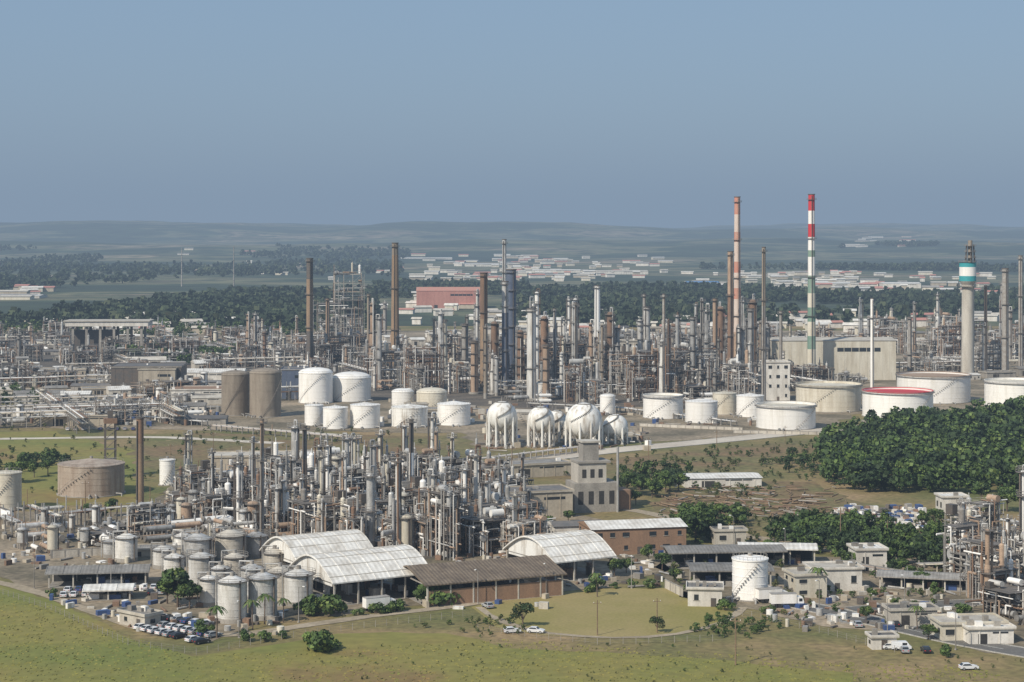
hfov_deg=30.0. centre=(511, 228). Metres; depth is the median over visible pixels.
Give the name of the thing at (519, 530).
steel process structure
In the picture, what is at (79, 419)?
pipe rack
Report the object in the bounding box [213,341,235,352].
pipe rack
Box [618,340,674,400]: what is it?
steel process structure
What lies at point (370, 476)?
distillation column
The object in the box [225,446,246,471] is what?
steel process structure
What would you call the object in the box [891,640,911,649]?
parked van
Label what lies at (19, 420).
horizontal tank
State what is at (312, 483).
distillation column
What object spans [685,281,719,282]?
distant warehouse
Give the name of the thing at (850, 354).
turbine hall
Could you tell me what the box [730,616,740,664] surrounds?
utility pole
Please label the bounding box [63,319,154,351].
loading station
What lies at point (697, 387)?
steel process structure
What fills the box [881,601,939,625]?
workshop building
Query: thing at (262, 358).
pipe rack
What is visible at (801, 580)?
office building
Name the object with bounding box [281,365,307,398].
warehouse
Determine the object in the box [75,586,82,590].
parked car
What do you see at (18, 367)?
steel process structure
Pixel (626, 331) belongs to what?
steel process structure
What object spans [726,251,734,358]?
chimney stack
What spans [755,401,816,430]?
storage tank
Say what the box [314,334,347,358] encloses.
steel process structure
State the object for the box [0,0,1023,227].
sky
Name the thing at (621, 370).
steel process structure
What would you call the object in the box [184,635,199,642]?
parked car
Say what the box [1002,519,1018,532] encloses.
steel process structure
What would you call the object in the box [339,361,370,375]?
pipe rack
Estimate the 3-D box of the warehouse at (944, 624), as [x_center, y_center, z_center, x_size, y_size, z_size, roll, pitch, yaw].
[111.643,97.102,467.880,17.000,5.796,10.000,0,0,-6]
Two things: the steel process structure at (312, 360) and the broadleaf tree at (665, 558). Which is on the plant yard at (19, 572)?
the broadleaf tree at (665, 558)
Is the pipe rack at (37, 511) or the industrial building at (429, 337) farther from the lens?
the industrial building at (429, 337)
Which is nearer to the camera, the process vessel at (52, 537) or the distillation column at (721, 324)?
the process vessel at (52, 537)
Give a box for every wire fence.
[1,590,473,654]
[481,625,720,644]
[742,609,901,651]
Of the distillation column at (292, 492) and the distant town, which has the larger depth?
the distant town
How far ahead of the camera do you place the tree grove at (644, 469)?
758.85 m
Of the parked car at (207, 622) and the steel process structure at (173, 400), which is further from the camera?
the steel process structure at (173, 400)
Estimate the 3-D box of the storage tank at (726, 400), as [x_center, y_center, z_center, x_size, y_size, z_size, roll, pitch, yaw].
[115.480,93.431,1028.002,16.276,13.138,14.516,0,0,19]
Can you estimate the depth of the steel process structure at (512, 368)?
1197.86 m
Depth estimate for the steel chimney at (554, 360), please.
1190.03 m
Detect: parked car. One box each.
[59,591,66,596]
[63,586,72,591]
[69,591,78,596]
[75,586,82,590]
[133,623,144,628]
[140,624,151,631]
[146,589,153,594]
[147,626,160,633]
[154,628,168,635]
[157,621,170,627]
[162,630,175,636]
[165,622,176,629]
[166,614,172,620]
[169,631,187,638]
[172,624,186,631]
[173,615,182,622]
[179,617,192,623]
[180,626,193,632]
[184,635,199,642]
[188,628,197,634]
[192,637,210,644]
[196,629,210,636]
[203,619,213,624]
[204,630,222,637]
[481,602,493,608]
[503,626,520,633]
[527,626,544,633]
[852,620,862,627]
[882,643,897,649]
[892,620,899,626]
[900,646,909,652]
[920,646,931,652]
[958,662,978,669]
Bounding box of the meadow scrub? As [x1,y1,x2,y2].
[321,642,1021,681]
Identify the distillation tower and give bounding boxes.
[444,319,448,374]
[460,323,469,375]
[468,340,479,393]
[500,281,509,388]
[505,269,517,383]
[541,345,550,398]
[615,328,621,343]
[642,306,651,358]
[688,317,697,390]
[747,308,755,386]
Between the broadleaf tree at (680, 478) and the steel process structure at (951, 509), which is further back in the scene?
the broadleaf tree at (680, 478)
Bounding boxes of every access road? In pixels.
[0,436,284,443]
[34,389,361,436]
[482,425,856,462]
[623,508,831,551]
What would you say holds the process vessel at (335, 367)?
on the ground at (210, 244)
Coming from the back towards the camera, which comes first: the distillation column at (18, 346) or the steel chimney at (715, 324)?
the distillation column at (18, 346)
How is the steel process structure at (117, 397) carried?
on the ground at (210, 244)
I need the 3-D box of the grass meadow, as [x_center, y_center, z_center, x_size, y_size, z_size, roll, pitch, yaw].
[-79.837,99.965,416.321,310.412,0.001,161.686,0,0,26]
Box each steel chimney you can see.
[256,419,267,532]
[299,425,310,517]
[324,298,330,340]
[366,294,371,339]
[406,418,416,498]
[500,239,507,330]
[525,308,538,400]
[551,308,557,386]
[573,302,578,393]
[593,285,601,342]
[641,294,646,321]
[660,294,667,364]
[712,298,718,359]
[760,247,767,401]
[777,311,783,359]
[868,298,875,387]
[906,317,912,371]
[982,285,988,370]
[1000,268,1009,369]
[1017,255,1023,365]
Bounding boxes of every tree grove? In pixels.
[612,459,693,493]
[676,502,752,537]
[764,508,952,566]
[779,447,817,470]
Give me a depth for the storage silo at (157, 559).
560.46 m
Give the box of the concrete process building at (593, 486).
[565,439,630,512]
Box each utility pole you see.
[65,507,68,533]
[82,481,88,503]
[593,600,598,634]
[653,598,660,632]
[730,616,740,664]
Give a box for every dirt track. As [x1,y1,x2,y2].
[0,581,494,636]
[476,607,747,637]
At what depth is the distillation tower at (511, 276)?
1213.74 m
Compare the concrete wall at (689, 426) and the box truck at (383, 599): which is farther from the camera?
the concrete wall at (689, 426)
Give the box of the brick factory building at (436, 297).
[416,287,479,308]
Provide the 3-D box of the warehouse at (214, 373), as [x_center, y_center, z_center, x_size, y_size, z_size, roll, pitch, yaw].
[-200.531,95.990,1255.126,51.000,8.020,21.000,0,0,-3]
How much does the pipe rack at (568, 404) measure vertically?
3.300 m
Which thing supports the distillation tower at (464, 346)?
on the ground at (210, 244)
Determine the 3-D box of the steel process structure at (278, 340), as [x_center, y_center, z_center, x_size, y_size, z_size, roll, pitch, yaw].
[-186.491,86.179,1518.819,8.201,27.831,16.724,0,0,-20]
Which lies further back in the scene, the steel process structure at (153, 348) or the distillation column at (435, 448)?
the steel process structure at (153, 348)
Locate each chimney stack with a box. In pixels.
[136,417,143,503]
[304,258,314,364]
[388,243,399,374]
[478,272,489,390]
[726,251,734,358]
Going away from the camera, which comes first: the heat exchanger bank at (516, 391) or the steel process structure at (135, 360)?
the heat exchanger bank at (516, 391)
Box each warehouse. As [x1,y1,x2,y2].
[1,408,58,418]
[33,412,117,425]
[34,294,47,297]
[110,362,187,393]
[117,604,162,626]
[137,367,176,391]
[170,385,220,398]
[187,368,246,379]
[208,449,336,473]
[259,529,372,565]
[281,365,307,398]
[287,544,427,604]
[401,257,451,259]
[465,263,498,266]
[502,529,616,581]
[504,457,570,477]
[532,269,580,272]
[547,519,600,532]
[578,518,687,554]
[595,270,647,273]
[682,472,762,487]
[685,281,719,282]
[802,560,863,590]
[815,282,850,286]
[879,282,920,287]
[928,612,1008,640]
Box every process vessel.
[14,521,28,549]
[16,400,24,415]
[31,372,37,388]
[38,386,46,394]
[38,503,49,529]
[45,519,59,553]
[58,393,67,401]
[67,510,76,533]
[78,522,90,546]
[89,500,101,526]
[154,384,163,398]
[166,504,175,519]
[167,500,175,515]
[174,496,187,518]
[179,497,193,518]
[181,393,187,401]
[185,484,200,507]
[190,495,199,516]
[192,373,201,385]
[199,368,207,385]
[212,329,217,341]
[236,504,249,520]
[239,354,245,366]
[244,495,259,527]
[267,342,274,356]
[274,352,281,364]
[283,334,286,348]
[332,362,338,374]
[332,450,341,467]
[375,503,384,533]
[392,490,410,512]
[399,507,414,546]
[554,382,563,398]
[842,370,849,380]
[854,326,857,336]
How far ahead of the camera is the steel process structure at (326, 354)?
1395.45 m
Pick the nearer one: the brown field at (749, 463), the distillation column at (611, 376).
the brown field at (749, 463)
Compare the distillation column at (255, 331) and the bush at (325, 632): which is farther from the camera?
the distillation column at (255, 331)
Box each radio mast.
[181,248,182,285]
[233,246,234,285]
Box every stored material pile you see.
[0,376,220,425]
[1,520,128,569]
[49,583,288,634]
[286,549,548,609]
[380,396,764,425]
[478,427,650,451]
[479,545,684,587]
[766,583,956,631]
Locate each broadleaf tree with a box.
[3,460,29,470]
[17,452,27,460]
[28,459,41,477]
[38,457,55,473]
[83,503,89,517]
[104,498,117,516]
[155,580,176,603]
[158,567,193,606]
[173,582,202,608]
[509,602,533,623]
[563,510,575,520]
[607,558,622,575]
[619,471,635,488]
[621,558,633,572]
[631,474,646,491]
[631,490,641,504]
[640,544,652,558]
[643,477,660,497]
[649,616,665,628]
[654,553,671,569]
[658,470,673,492]
[668,568,682,581]
[669,513,678,517]
[670,472,689,490]
[677,503,693,513]
[677,511,696,533]
[678,506,714,542]
[694,501,704,507]
[708,508,718,536]
[713,503,730,513]
[728,501,741,508]
[833,550,846,559]
[844,551,855,560]
[859,605,873,619]
[866,587,876,599]
[886,558,905,568]
[904,564,916,570]
[913,571,930,582]
[916,510,929,524]
[919,624,938,639]
[927,508,944,521]
[929,581,940,592]
[971,481,990,500]
[993,486,1018,511]
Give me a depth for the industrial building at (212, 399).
1083.34 m
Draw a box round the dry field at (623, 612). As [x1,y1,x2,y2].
[472,588,732,636]
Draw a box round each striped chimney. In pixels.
[732,196,741,356]
[806,194,816,375]
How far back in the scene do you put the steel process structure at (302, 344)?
1440.60 m
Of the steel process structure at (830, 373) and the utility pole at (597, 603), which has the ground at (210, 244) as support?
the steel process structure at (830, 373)
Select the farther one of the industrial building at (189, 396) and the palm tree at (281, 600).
the industrial building at (189, 396)
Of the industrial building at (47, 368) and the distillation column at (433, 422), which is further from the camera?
the industrial building at (47, 368)
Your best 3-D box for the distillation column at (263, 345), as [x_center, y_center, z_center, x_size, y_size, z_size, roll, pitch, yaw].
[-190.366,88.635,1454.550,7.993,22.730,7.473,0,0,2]
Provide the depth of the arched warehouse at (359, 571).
516.50 m
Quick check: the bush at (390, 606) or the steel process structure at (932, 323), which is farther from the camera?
the steel process structure at (932, 323)
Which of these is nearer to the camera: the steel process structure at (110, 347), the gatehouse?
the gatehouse
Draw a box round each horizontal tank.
[0,505,13,519]
[7,415,24,425]
[98,532,110,546]
[168,516,201,530]
[237,519,257,528]
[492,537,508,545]
[513,395,528,400]
[856,376,867,382]
[1009,357,1017,363]
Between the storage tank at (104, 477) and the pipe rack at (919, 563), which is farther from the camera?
the storage tank at (104, 477)
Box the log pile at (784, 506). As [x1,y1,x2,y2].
[653,484,849,517]
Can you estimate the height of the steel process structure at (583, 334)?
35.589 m
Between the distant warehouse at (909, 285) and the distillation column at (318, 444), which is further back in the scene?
the distant warehouse at (909, 285)
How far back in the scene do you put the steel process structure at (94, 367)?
1293.67 m
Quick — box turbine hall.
[770,337,896,379]
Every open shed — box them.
[44,564,151,587]
[82,583,135,600]
[393,554,566,606]
[660,544,787,568]
[686,562,774,586]
[737,542,817,565]
[876,569,965,591]
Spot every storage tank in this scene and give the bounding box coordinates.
[0,468,22,510]
[56,456,125,498]
[158,456,175,486]
[220,369,249,415]
[246,366,281,417]
[298,366,332,403]
[301,402,323,426]
[319,404,348,429]
[333,370,372,402]
[348,401,380,428]
[390,402,427,427]
[391,387,413,405]
[416,386,446,405]
[436,399,470,426]
[537,381,542,398]
[600,392,614,414]
[641,392,684,419]
[684,397,719,423]
[712,390,736,415]
[725,551,768,603]
[734,392,763,417]
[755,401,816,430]
[794,380,862,412]
[861,386,934,417]
[896,371,971,404]
[983,377,1023,405]
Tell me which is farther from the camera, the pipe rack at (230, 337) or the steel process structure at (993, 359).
the pipe rack at (230, 337)
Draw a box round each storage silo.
[101,535,114,557]
[112,530,139,562]
[150,542,176,569]
[161,550,185,570]
[172,529,192,544]
[181,530,214,566]
[186,548,216,584]
[197,571,220,606]
[208,561,231,577]
[213,526,247,562]
[215,571,248,623]
[221,549,247,576]
[238,560,264,599]
[243,528,269,557]
[245,568,279,620]
[261,545,285,568]
[264,562,294,597]
[282,565,315,606]
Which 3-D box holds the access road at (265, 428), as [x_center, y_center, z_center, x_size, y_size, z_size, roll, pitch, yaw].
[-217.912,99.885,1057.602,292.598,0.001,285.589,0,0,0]
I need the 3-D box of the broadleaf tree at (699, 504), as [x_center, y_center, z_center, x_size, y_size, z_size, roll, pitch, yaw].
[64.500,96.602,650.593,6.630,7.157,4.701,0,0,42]
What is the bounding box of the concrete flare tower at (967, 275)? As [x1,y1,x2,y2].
[958,240,977,372]
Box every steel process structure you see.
[0,324,4,339]
[0,334,15,350]
[0,345,15,361]
[0,359,31,386]
[8,326,33,338]
[13,338,47,360]
[20,365,79,386]
[26,359,42,376]
[34,328,70,338]
[42,317,65,335]
[43,320,75,338]
[53,322,71,351]
[57,344,74,363]
[70,346,96,364]
[80,333,99,358]
[84,326,112,329]
[86,520,122,546]
[88,396,148,423]
[89,344,151,364]
[92,363,109,373]
[94,515,126,534]
[99,335,138,351]
[104,344,114,354]
[106,393,134,412]
[115,340,243,363]
[121,499,174,535]
[126,358,148,362]
[130,374,194,396]
[137,335,168,347]
[144,393,163,410]
[145,338,178,355]
[150,348,187,360]
[155,318,165,340]
[159,488,192,507]
[160,391,186,419]
[164,335,202,353]
[172,450,193,492]
[177,458,218,500]
[178,467,219,481]
[179,333,190,349]
[192,351,202,359]
[194,475,232,523]
[202,351,236,365]
[203,355,232,367]
[203,454,250,500]
[205,324,216,340]
[214,467,231,488]
[217,478,231,515]
[222,326,237,341]
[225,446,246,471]
[228,322,265,335]
[229,366,256,370]
[236,333,250,353]
[240,340,261,366]
[243,455,256,499]
[243,494,251,509]
[249,468,270,500]
[250,316,265,343]
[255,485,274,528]
[256,437,291,484]
[259,485,299,503]
[264,363,292,379]
[265,492,290,534]
[266,335,275,349]
[269,342,305,360]
[272,322,282,352]
[273,444,289,484]
[287,446,338,488]
[287,483,318,534]
[288,435,316,481]
[289,482,316,491]
[291,332,330,353]
[299,470,319,494]
[307,451,311,478]
[309,356,327,367]
[309,488,352,532]
[313,340,333,365]
[313,436,340,466]
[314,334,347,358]
[320,324,366,362]
[322,317,332,341]
[327,461,365,496]
[333,487,363,497]
[333,492,379,544]
[337,344,367,365]
[338,316,364,350]
[343,485,368,537]
[347,457,388,495]
[352,490,387,533]
[356,440,379,468]
[358,337,367,371]
[364,337,405,386]
[377,464,392,497]
[378,492,419,552]
[380,461,391,481]
[380,462,393,476]
[380,478,393,491]
[383,440,400,477]
[387,333,410,365]
[388,476,426,510]
[393,448,426,493]
[395,340,442,388]
[405,484,451,516]
[408,364,426,393]
[408,479,426,515]
[412,502,437,555]
[417,352,433,387]
[418,448,439,479]
[425,456,446,484]
[425,476,463,560]
[426,454,445,483]
[429,321,461,360]
[429,452,463,477]
[442,478,478,515]
[445,433,481,477]
[447,358,470,392]
[448,509,464,550]
[454,456,473,478]
[458,334,473,346]
[460,490,511,554]
[460,506,488,555]
[463,486,498,530]
[467,483,489,543]
[472,447,506,474]
[473,458,509,487]
[481,445,508,474]
[484,481,506,496]
[488,328,526,377]
[488,472,511,516]
[491,453,500,487]
[493,462,525,488]
[494,476,503,498]
[497,500,529,532]
[498,514,555,555]
[500,353,515,383]
[505,481,535,524]
[507,460,533,485]
[518,471,533,497]
[520,492,547,517]
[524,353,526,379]
[548,324,588,371]
[548,326,592,378]
[563,359,582,402]
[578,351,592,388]
[581,327,597,342]
[586,362,616,403]
[594,340,604,358]
[600,327,656,358]
[609,336,674,393]
[618,325,636,338]
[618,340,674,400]
[620,351,632,387]
[636,372,658,396]
[656,347,681,387]
[666,323,682,347]
[666,338,726,391]
[672,328,689,350]
[676,342,688,369]
[678,381,712,398]
[682,363,720,396]
[717,351,735,389]
[717,353,729,382]
[717,355,749,393]
[719,350,760,394]
[770,322,778,336]
[770,322,787,336]
[790,361,827,382]
[794,330,806,335]
[816,321,834,336]
[819,357,833,379]
[834,373,865,382]
[846,328,875,336]
[874,311,892,336]
[874,324,907,347]
[887,316,907,353]
[902,350,921,369]
[912,356,943,370]
[922,309,953,339]
[925,335,957,356]
[929,324,952,343]
[932,314,961,362]
[936,501,982,571]
[942,312,961,344]
[944,503,983,540]
[947,548,995,572]
[952,533,983,549]
[955,317,987,341]
[956,494,1007,540]
[959,517,1008,598]
[966,493,996,528]
[974,340,1010,372]
[974,345,990,365]
[976,323,995,355]
[977,577,1023,618]
[980,536,1018,597]
[983,522,1023,578]
[992,327,1001,350]
[994,323,1001,348]
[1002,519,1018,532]
[1007,532,1023,574]
[1012,320,1017,341]
[1012,326,1023,358]
[1015,581,1023,613]
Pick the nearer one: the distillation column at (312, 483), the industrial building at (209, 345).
the distillation column at (312, 483)
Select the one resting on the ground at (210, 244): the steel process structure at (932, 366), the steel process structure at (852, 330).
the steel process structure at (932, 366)
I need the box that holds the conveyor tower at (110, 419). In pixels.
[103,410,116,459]
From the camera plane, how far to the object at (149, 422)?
1010.86 m
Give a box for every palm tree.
[206,605,227,637]
[242,599,260,629]
[257,593,274,623]
[276,598,290,622]
[588,573,603,596]
[808,567,827,575]
[908,605,924,628]
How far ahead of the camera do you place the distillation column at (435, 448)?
733.40 m
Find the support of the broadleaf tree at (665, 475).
on the ground at (210, 244)
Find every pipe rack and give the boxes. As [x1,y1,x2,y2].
[0,335,32,343]
[0,375,58,385]
[0,390,79,407]
[0,398,100,416]
[0,405,84,427]
[0,503,24,534]
[14,363,33,380]
[23,489,63,524]
[34,401,164,418]
[35,388,62,403]
[39,391,147,407]
[48,333,129,342]
[49,371,110,384]
[58,495,106,526]
[59,402,89,433]
[65,359,151,373]
[75,499,160,525]
[97,397,114,411]
[107,411,207,426]
[113,351,131,363]
[127,348,167,356]
[158,328,173,334]
[158,398,185,424]
[197,350,217,365]
[210,424,361,442]
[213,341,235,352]
[217,499,246,513]
[223,333,235,344]
[223,353,303,368]
[257,344,281,359]
[281,381,298,399]
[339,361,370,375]
[424,327,471,338]
[481,441,601,462]
[488,376,567,394]
[527,401,633,412]
[550,378,594,395]
[594,403,737,425]
[711,376,757,389]
[754,373,796,391]
[786,334,858,336]
[790,373,832,382]
[831,553,952,588]
[896,360,981,371]
[916,339,946,349]
[916,559,1020,571]
[918,353,981,368]
[920,352,960,367]
[938,356,959,369]
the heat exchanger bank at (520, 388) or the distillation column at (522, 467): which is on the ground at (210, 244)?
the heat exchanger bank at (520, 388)
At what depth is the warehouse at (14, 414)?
1000.84 m
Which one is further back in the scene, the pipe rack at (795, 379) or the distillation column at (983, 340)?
the distillation column at (983, 340)
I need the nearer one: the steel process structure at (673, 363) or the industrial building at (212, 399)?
the industrial building at (212, 399)
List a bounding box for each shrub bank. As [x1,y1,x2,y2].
[0,423,449,492]
[414,614,525,636]
[563,437,817,498]
[657,507,954,543]
[668,555,943,622]
[689,611,781,637]
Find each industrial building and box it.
[0,387,22,395]
[13,390,64,393]
[14,393,57,404]
[15,356,28,361]
[25,339,53,344]
[35,366,65,373]
[40,349,67,354]
[44,385,67,390]
[60,391,92,400]
[68,368,85,376]
[70,383,109,390]
[81,386,106,394]
[106,386,131,394]
[125,356,165,362]
[138,543,180,555]
[143,335,171,339]
[151,402,206,414]
[176,393,215,401]
[180,415,228,424]
[183,344,215,351]
[191,359,215,367]
[191,395,220,404]
[193,338,209,343]
[207,405,217,411]
[208,380,220,384]
[382,334,402,341]
[404,402,428,405]
[408,337,425,345]
[427,332,460,341]
[428,406,436,416]
[515,409,531,419]
[604,326,628,330]
[650,326,660,330]
[903,331,924,337]
[916,337,926,345]
[968,373,980,379]
[978,370,1016,377]
[1013,366,1023,375]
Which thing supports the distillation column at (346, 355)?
on the ground at (210, 244)
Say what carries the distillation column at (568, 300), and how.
on the ground at (210, 244)
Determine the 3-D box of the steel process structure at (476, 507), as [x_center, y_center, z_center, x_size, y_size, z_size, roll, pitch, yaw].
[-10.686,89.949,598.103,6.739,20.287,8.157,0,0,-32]
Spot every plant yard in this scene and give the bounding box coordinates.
[0,477,668,641]
[199,493,489,558]
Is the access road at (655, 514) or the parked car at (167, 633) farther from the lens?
the access road at (655, 514)
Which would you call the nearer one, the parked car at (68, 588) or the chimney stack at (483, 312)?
the parked car at (68, 588)
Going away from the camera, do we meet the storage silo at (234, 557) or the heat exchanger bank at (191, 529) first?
the storage silo at (234, 557)
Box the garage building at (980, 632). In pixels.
[961,619,1016,643]
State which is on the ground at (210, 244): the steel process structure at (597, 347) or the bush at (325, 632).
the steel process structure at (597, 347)
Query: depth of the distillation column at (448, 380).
1152.14 m
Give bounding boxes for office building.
[686,580,723,606]
[709,524,747,544]
[782,566,828,597]
[846,542,888,570]
[934,492,969,514]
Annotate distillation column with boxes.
[10,332,21,358]
[30,325,31,343]
[43,333,49,345]
[182,430,192,464]
[198,477,206,494]
[207,448,215,492]
[207,519,213,535]
[223,452,243,527]
[244,312,250,347]
[248,436,258,496]
[252,510,258,528]
[253,311,258,350]
[261,330,266,359]
[264,458,286,525]
[266,492,274,523]
[270,476,289,532]
[271,484,281,531]
[287,419,301,465]
[288,456,297,483]
[289,488,297,511]
[292,315,299,346]
[296,474,306,518]
[306,352,309,367]
[308,478,315,492]
[310,488,317,499]
[313,296,313,333]
[313,437,323,478]
[315,450,327,495]
[318,317,321,336]
[318,498,326,531]
[321,440,332,494]
[322,434,330,458]
[323,332,328,360]
[327,450,347,521]
[341,433,352,480]
[344,345,348,370]
[349,441,352,475]
[350,433,359,475]
[361,465,380,546]
[362,452,369,480]
[367,298,375,372]
[367,357,369,373]
[368,439,380,497]
[371,314,383,384]
[371,360,382,390]
[375,429,384,467]
[375,505,391,541]
[378,478,387,506]
[381,447,404,544]
[381,455,392,491]
[382,300,387,334]
[394,334,400,366]
[399,422,408,459]
[402,336,408,377]
[420,492,426,523]
[427,412,436,452]
[427,468,438,551]
[431,316,436,364]
[431,427,440,456]
[432,482,438,547]
[438,309,447,384]
[444,466,456,483]
[446,432,456,465]
[447,351,450,377]
[447,362,451,393]
[449,487,461,556]
[451,342,455,367]
[459,464,470,509]
[460,501,467,536]
[464,314,469,362]
[468,289,479,357]
[468,444,481,506]
[472,310,474,339]
[473,464,483,488]
[478,325,479,362]
[480,473,492,509]
[482,324,489,398]
[488,350,502,394]
[488,355,500,395]
[489,317,499,383]
[495,455,503,479]
[499,464,509,491]
[499,489,520,541]
[505,457,511,474]
[509,326,525,384]
[518,453,525,477]
[521,296,537,387]
[525,489,530,506]
[535,289,540,381]
[538,360,542,381]
[539,311,549,371]
[539,330,539,379]
[550,361,555,386]
[558,351,564,394]
[559,316,566,375]
[559,336,565,390]
[566,296,571,338]
[570,301,579,388]
[573,295,579,349]
[576,364,579,398]
[582,372,585,395]
[587,319,594,368]
[591,358,596,378]
[596,331,600,388]
[599,322,605,389]
[604,307,621,385]
[607,349,617,392]
[614,343,620,387]
[624,336,629,378]
[636,317,643,381]
[656,334,667,392]
[666,319,681,391]
[673,312,680,365]
[674,376,678,393]
[693,302,698,333]
[698,354,702,389]
[699,298,704,356]
[702,303,710,369]
[707,358,712,396]
[709,343,714,369]
[710,328,712,347]
[711,369,717,396]
[713,359,717,390]
[717,301,725,367]
[719,380,724,390]
[735,324,741,361]
[740,296,746,377]
[745,318,747,349]
[746,341,752,386]
[747,293,758,373]
[756,361,760,393]
[758,320,761,360]
[766,324,770,357]
[766,347,769,359]
[788,325,791,336]
[858,297,863,336]
[866,318,869,336]
[912,301,916,342]
[912,329,916,355]
[921,344,924,358]
[934,292,939,349]
[941,498,968,561]
[946,357,955,370]
[957,309,961,347]
[965,523,995,610]
[979,322,991,370]
[992,527,1001,542]
[994,283,1001,331]
[1002,514,1012,549]
[1009,307,1015,358]
[1010,527,1016,549]
[1016,464,1023,540]
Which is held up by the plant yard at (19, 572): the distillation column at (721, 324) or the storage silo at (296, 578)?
the storage silo at (296, 578)
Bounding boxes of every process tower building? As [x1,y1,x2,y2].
[313,297,349,356]
[330,263,366,348]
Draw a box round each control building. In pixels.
[498,484,574,517]
[620,338,644,360]
[760,359,790,400]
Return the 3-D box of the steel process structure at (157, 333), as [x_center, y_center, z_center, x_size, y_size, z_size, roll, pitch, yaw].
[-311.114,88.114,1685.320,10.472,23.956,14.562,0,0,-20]
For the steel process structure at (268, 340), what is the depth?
1507.77 m
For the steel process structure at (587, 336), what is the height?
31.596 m
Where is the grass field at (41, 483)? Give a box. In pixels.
[0,431,135,505]
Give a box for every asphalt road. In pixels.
[788,603,1023,657]
[845,599,1018,611]
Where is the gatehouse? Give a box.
[865,628,898,649]
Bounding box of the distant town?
[0,236,998,335]
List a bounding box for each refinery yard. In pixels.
[0,331,1023,447]
[0,340,363,372]
[371,359,756,408]
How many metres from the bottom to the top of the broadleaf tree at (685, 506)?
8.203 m
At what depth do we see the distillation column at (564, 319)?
1275.26 m
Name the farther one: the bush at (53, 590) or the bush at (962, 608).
the bush at (53, 590)
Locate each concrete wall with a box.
[50,547,102,558]
[639,423,742,429]
[665,579,682,596]
[733,430,818,434]
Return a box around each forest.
[0,242,410,289]
[0,284,380,328]
[371,277,529,297]
[516,280,1023,326]
[698,240,1023,271]
[812,395,1023,490]
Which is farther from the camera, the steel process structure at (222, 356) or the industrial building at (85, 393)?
the steel process structure at (222, 356)
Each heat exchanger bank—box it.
[15,514,48,539]
[30,535,47,553]
[38,499,63,521]
[41,516,64,542]
[87,370,98,382]
[101,371,108,382]
[122,514,151,534]
[140,517,173,543]
[171,515,202,533]
[174,513,201,531]
[185,406,203,414]
[187,331,197,337]
[195,502,220,523]
[198,508,233,531]
[204,405,214,414]
[214,510,235,532]
[230,514,255,531]
[275,522,303,535]
[374,520,391,546]
[378,377,388,389]
[381,379,392,388]
[504,386,522,399]
[510,383,522,394]
[512,377,526,389]
[532,390,551,402]
[584,389,594,401]
[619,388,630,396]
[683,388,690,401]
[696,392,712,399]
[1014,607,1023,624]
[1020,563,1023,579]
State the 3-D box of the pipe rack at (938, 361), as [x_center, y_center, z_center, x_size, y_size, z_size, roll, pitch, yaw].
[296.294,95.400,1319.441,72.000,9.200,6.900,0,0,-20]
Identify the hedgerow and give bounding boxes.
[0,319,366,336]
[0,382,38,404]
[0,447,75,469]
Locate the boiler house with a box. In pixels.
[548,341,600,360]
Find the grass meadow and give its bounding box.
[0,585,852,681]
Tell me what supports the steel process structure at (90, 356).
on the ground at (210, 244)
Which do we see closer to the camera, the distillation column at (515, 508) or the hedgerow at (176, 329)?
the distillation column at (515, 508)
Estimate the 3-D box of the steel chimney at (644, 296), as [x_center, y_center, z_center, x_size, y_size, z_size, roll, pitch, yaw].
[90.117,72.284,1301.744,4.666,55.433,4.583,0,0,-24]
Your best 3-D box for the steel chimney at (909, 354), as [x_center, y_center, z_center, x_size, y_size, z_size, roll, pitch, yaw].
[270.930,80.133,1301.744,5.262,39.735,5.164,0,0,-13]
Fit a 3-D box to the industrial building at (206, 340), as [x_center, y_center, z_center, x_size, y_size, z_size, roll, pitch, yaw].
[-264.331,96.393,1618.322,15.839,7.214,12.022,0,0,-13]
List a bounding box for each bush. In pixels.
[45,587,57,596]
[194,619,214,632]
[239,629,254,640]
[257,630,271,640]
[277,630,287,638]
[292,596,322,614]
[301,631,334,652]
[302,594,335,615]
[307,629,332,645]
[317,593,347,611]
[325,634,341,649]
[350,608,365,614]
[368,602,385,613]
[384,600,396,612]
[395,598,405,610]
[412,584,460,605]
[584,582,595,591]
[588,576,605,588]
[609,582,617,588]
[627,578,638,585]
[643,578,655,588]
[715,598,736,608]
[759,604,775,613]
[890,597,900,602]
[939,643,951,656]
[954,602,972,612]
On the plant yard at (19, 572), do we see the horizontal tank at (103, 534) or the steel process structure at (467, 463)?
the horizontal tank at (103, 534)
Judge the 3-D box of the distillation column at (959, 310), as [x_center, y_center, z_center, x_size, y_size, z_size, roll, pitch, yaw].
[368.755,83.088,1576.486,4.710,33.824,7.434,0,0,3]
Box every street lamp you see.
[297,586,304,622]
[631,555,631,587]
[815,580,819,608]
[887,598,891,630]
[947,608,956,649]
[972,571,980,606]
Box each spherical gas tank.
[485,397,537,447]
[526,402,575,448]
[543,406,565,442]
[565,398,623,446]
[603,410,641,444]
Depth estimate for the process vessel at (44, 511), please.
633.01 m
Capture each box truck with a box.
[362,595,395,611]
[755,587,787,602]
[769,592,803,607]
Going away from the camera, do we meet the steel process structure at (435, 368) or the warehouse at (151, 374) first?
the warehouse at (151, 374)
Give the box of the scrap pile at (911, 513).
[830,503,926,533]
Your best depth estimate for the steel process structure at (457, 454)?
730.83 m
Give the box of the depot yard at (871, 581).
[655,553,1023,653]
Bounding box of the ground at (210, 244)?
[0,220,1023,681]
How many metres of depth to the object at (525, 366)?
1211.35 m
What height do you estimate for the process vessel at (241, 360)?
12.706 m
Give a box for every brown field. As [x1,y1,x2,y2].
[126,445,250,477]
[155,433,546,464]
[533,441,815,478]
[645,480,957,533]
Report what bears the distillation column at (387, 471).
on the plant yard at (19, 572)

